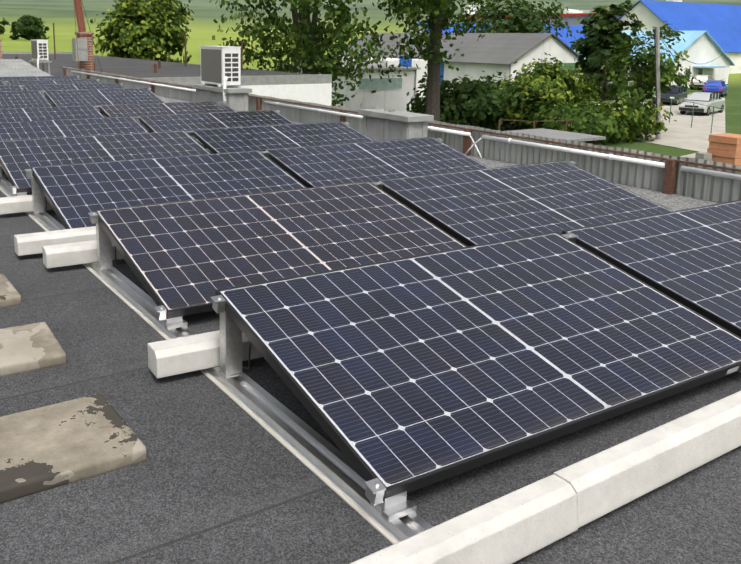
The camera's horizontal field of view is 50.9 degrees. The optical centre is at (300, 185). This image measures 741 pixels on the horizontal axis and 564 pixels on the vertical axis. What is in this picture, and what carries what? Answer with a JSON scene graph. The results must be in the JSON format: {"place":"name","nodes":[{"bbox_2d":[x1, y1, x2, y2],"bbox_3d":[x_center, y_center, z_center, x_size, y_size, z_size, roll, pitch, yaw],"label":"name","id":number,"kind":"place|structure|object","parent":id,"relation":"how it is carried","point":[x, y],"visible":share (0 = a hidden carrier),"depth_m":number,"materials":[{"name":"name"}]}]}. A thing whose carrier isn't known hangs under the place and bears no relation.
{"place":"outdoors","nodes":[
{"label":"outdoors","id":0,"kind":"place"},
{"bbox_2d":[0,74,740,563],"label":"flat roof","id":1,"kind":"structure","parent":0,"point":[218,476],"depth_m":2.17,"materials":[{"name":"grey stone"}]},
{"bbox_2d":[0,0,101,76],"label":"rooftop equipment","id":2,"kind":"object","parent":1,"relation":"on","point":[82,47],"visible":0.77,"depth_m":22.79,"materials":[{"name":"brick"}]},
{"bbox_2d":[30,39,48,68],"bbox_3d":[-7.680,-3.776,22.765,0.398,1.014,1.006,-6,13,-31],"label":"air conditioner unit","id":3,"kind":"object","parent":2,"relation":"on","point":[39,50],"visible":0.9,"depth_m":22.51,"materials":[{"name":"white paint"}]},
{"bbox_2d":[0,274,146,503],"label":"old slabs","id":4,"kind":"structure","parent":1,"relation":"on","point":[48,447],"depth_m":2.32,"materials":[{"name":"beige concrete"}]},
{"bbox_2d":[193,84,251,110],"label":"vent block","id":5,"kind":"structure","parent":1,"relation":"on","point":[237,98],"depth_m":11.95,"materials":[{"name":"concrete"}]},
{"bbox_2d":[200,46,240,101],"bbox_3d":[-1.267,-1.700,12.315,0.408,1.014,1.036,-6,13,-31],"label":"air conditioner unit","id":6,"kind":"object","parent":5,"relation":"on","point":[220,66],"visible":0.98,"depth_m":12.08,"materials":[{"name":"white paint"}]},
{"bbox_2d":[0,103,740,563],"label":"concrete ballast beam","id":7,"kind":"structure","parent":1,"relation":"on","point":[534,517],"depth_m":2.03,"materials":[{"name":"concrete"}]},
{"bbox_2d":[0,76,740,543],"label":"mounting frame","id":8,"kind":"object","parent":1,"relation":"on","point":[392,518],"visible":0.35,"depth_m":2.60,"materials":[{"name":"metal"}]},
{"bbox_2d":[0,85,23,90],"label":"solar panel","id":9,"kind":"object","parent":8,"relation":"on","point":[10,87],"visible":0.36,"depth_m":13.45,"materials":[{"name":"blue"}]},
{"bbox_2d":[0,90,51,108],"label":"solar panel","id":10,"kind":"object","parent":8,"relation":"on","point":[22,99],"visible":0.64,"depth_m":11.89,"materials":[{"name":"blue"}]},
{"bbox_2d":[0,76,79,80],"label":"solar panel","id":11,"kind":"object","parent":8,"relation":"on","point":[38,78],"visible":0.19,"depth_m":16.58,"materials":[{"name":"blue"}]},
{"bbox_2d":[0,105,104,121],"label":"solar panel","id":12,"kind":"object","parent":8,"relation":"on","point":[44,113],"visible":0.23,"depth_m":9.41,"materials":[{"name":"blue"}]},
{"bbox_2d":[7,79,99,90],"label":"solar panel","id":13,"kind":"object","parent":8,"relation":"on","point":[43,82],"visible":0.21,"depth_m":15.27,"materials":[{"name":"blue"}]},
{"bbox_2d":[0,116,147,140],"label":"solar panel","id":14,"kind":"object","parent":8,"relation":"on","point":[22,130],"visible":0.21,"depth_m":8.06,"materials":[{"name":"blue"}]},
{"bbox_2d":[24,83,124,102],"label":"solar panel","id":15,"kind":"object","parent":8,"relation":"on","point":[44,87],"visible":0.15,"depth_m":13.99,"materials":[{"name":"blue"}]},
{"bbox_2d":[44,88,164,110],"bbox_3d":[-3.136,-1.386,12.505,1.755,0.047,1.040,-6,25,-31],"label":"solar panel","id":16,"kind":"object","parent":8,"relation":"on","point":[95,97],"visible":0.6,"depth_m":12.54,"materials":[{"name":"blue"}]},
{"bbox_2d":[0,130,210,192],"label":"solar panel","id":17,"kind":"object","parent":8,"relation":"on","point":[18,158],"visible":0.58,"depth_m":6.64,"materials":[{"name":"blue"}]},
{"bbox_2d":[2,98,281,369],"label":"cables","id":18,"kind":"object","parent":8,"relation":"on","point":[248,367],"visible":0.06,"depth_m":2.78,"materials":[{"name":"black plastic"}]},
{"bbox_2d":[98,101,235,131],"bbox_3d":[-1.597,-0.889,9.998,1.755,0.047,1.040,-6,26,-31],"label":"solar panel","id":19,"kind":"object","parent":8,"relation":"on","point":[127,110],"visible":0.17,"depth_m":10.16,"materials":[{"name":"black"}]},
{"bbox_2d":[30,150,306,228],"bbox_3d":[-0.835,0.017,5.320,1.755,0.047,1.040,-6,26,-31],"label":"solar panel","id":20,"kind":"object","parent":8,"relation":"on","point":[75,194],"visible":0.65,"depth_m":5.33,"materials":[{"name":"blue"}]},
{"bbox_2d":[137,110,294,147],"bbox_3d":[-0.828,-0.640,8.749,1.755,0.047,1.040,-6,26,-31],"label":"solar panel","id":21,"kind":"object","parent":8,"relation":"on","point":[175,122],"visible":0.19,"depth_m":8.89,"materials":[{"name":"black"}]},
{"bbox_2d":[94,181,467,318],"bbox_3d":[-0.063,0.270,4.059,1.755,0.049,1.040,-6,26,-30],"label":"solar panel","id":22,"kind":"object","parent":8,"relation":"on","point":[186,257],"visible":0.75,"depth_m":3.98,"materials":[{"name":"blue"}]},
{"bbox_2d":[190,121,373,168],"bbox_3d":[-0.052,-0.392,7.491,1.755,0.049,1.040,-6,26,-31],"label":"solar panel","id":23,"kind":"object","parent":8,"relation":"on","point":[236,139],"visible":0.54,"depth_m":7.59,"materials":[{"name":"blue"}]},
{"bbox_2d":[263,137,489,196],"bbox_3d":[0.711,-0.145,6.243,1.755,0.047,1.040,-6,26,-31],"label":"solar panel","id":24,"kind":"object","parent":8,"relation":"on","point":[330,164],"visible":0.58,"depth_m":6.28,"materials":[{"name":"blue"}]},
{"bbox_2d":[215,232,740,501],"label":"solar panel","id":25,"kind":"object","parent":8,"relation":"on","point":[407,374],"visible":0.96,"depth_m":2.63,"materials":[{"name":"blue"}]},
{"bbox_2d":[376,160,672,245],"bbox_3d":[1.491,0.107,4.989,1.755,0.047,1.040,-6,25,-31],"label":"solar panel","id":26,"kind":"object","parent":8,"relation":"on","point":[477,207],"visible":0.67,"depth_m":4.93,"materials":[{"name":"blue"}]},
{"bbox_2d":[562,200,740,336],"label":"solar panel","id":27,"kind":"object","parent":8,"relation":"on","point":[690,258],"visible":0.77,"depth_m":3.60,"materials":[{"name":"blue"}]},
{"bbox_2d":[358,107,433,140],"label":"vent block","id":28,"kind":"structure","parent":1,"relation":"on","point":[381,124],"depth_m":8.46,"materials":[{"name":"concrete"}]},
{"bbox_2d":[61,67,740,202],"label":"parapet","id":29,"kind":"structure","parent":1,"relation":"on","point":[671,177],"depth_m":7.35,"materials":[{"name":"grey metal"}]},
{"bbox_2d":[71,70,740,179],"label":"conduit","id":30,"kind":"object","parent":1,"relation":"on","point":[638,161],"visible":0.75,"depth_m":7.45,"materials":[{"name":"white plastic"}]},
{"bbox_2d":[0,0,740,156],"bbox_3d":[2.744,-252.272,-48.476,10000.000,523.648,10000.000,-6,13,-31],"label":"terrain","id":31,"kind":"structure","parent":0,"point":[61,16],"depth_m":514.58,"materials":[{"name":"green plant"}]},
{"bbox_2d":[0,18,8,34],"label":"tree","id":32,"kind":"object","parent":31,"relation":"on","point":[3,23],"visible":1,"depth_m":234.38,"materials":[{"name":"green plant"}]},
{"bbox_2d":[9,14,48,39],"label":"tree","id":33,"kind":"object","parent":31,"relation":"on","point":[28,27],"visible":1,"depth_m":238.42,"materials":[{"name":"green plant"}]},
{"bbox_2d":[90,0,193,62],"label":"tree","id":34,"kind":"object","parent":31,"relation":"on","point":[136,29],"visible":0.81,"depth_m":56.41,"materials":[{"name":"green plant"}]},
{"bbox_2d":[2,23,331,105],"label":"neighbouring building","id":35,"kind":"structure","parent":31,"relation":"on","point":[312,88],"depth_m":27.27,"materials":[{"name":"white paint"}]},
{"bbox_2d":[209,0,401,106],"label":"tree","id":36,"kind":"object","parent":31,"relation":"on","point":[305,49],"visible":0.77,"depth_m":31.35,"materials":[{"name":"green plant"}]},
{"bbox_2d":[323,0,507,120],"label":"tree","id":37,"kind":"object","parent":31,"relation":"on","point":[439,13],"visible":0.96,"depth_m":38.04,"materials":[{"name":"green plant"}]},
{"bbox_2d":[406,70,515,124],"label":"hedge","id":38,"kind":"object","parent":31,"relation":"on","point":[444,96],"visible":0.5,"depth_m":41.56,"materials":[{"name":"green plant"}]},
{"bbox_2d":[422,72,541,130],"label":"hedge","id":39,"kind":"object","parent":31,"relation":"on","point":[471,104],"visible":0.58,"depth_m":40.44,"materials":[{"name":"green plant"}]},
{"bbox_2d":[277,0,740,111],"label":"buildings","id":40,"kind":"structure","parent":31,"relation":"on","point":[712,32],"depth_m":73.14,"materials":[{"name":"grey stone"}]},
{"bbox_2d":[454,0,581,39],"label":"dark tree","id":41,"kind":"object","parent":31,"relation":"on","point":[521,19],"visible":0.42,"depth_m":92.69,"materials":[{"name":"green plant"}]},
{"bbox_2d":[483,52,605,129],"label":"bush","id":42,"kind":"object","parent":31,"relation":"on","point":[549,83],"visible":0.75,"depth_m":40.31,"materials":[{"name":"green plant"}]},
{"bbox_2d":[569,0,644,102],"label":"dark tree","id":43,"kind":"object","parent":31,"relation":"on","point":[603,33],"visible":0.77,"depth_m":59.57,"materials":[{"name":"green plant"}]},
{"bbox_2d":[498,27,740,165],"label":"yard","id":44,"kind":"structure","parent":31,"relation":"on","point":[709,138],"depth_m":38.87,"materials":[{"name":"concrete"}]},
{"bbox_2d":[527,95,649,144],"bbox_3d":[13.384,-3.015,37.709,5.076,2.686,5.530,-6,13,-31],"label":"hedge","id":45,"kind":"object","parent":44,"relation":"on","point":[584,114],"visible":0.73,"depth_m":36.52,"materials":[{"name":"green plant"}]},
{"bbox_2d":[601,21,700,116],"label":"young tree","id":46,"kind":"object","parent":44,"relation":"on","point":[644,72],"visible":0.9,"depth_m":40.28,"materials":[{"name":"green plant"}]},
{"bbox_2d":[652,85,687,104],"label":"dark blue car","id":47,"kind":"object","parent":44,"relation":"on","point":[677,93],"visible":0.75,"depth_m":59.75,"materials":[{"name":"black paint"}]},
{"bbox_2d":[679,92,724,115],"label":"silver car","id":48,"kind":"object","parent":44,"relation":"on","point":[711,99],"visible":1,"depth_m":52.15,"materials":[{"name":"grey paint"}]},
{"bbox_2d":[702,80,727,96],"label":"blue car","id":49,"kind":"object","parent":44,"relation":"on","point":[719,87],"visible":0.9,"depth_m":68.99,"materials":[{"name":"blue paint"}]},
{"bbox_2d":[579,97,676,143],"bbox_3d":[15.851,-3.218,38.849,4.679,2.619,4.547,-6,13,-31],"label":"hedge","id":50,"kind":"object","parent":31,"relation":"on","point":[651,127],"visible":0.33,"depth_m":37.89,"materials":[{"name":"green plant"}]},
{"bbox_2d":[690,75,715,88],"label":"white car","id":51,"kind":"object","parent":31,"relation":"on","point":[698,84],"visible":0.46,"depth_m":79.09,"materials":[{"name":"white paint"}]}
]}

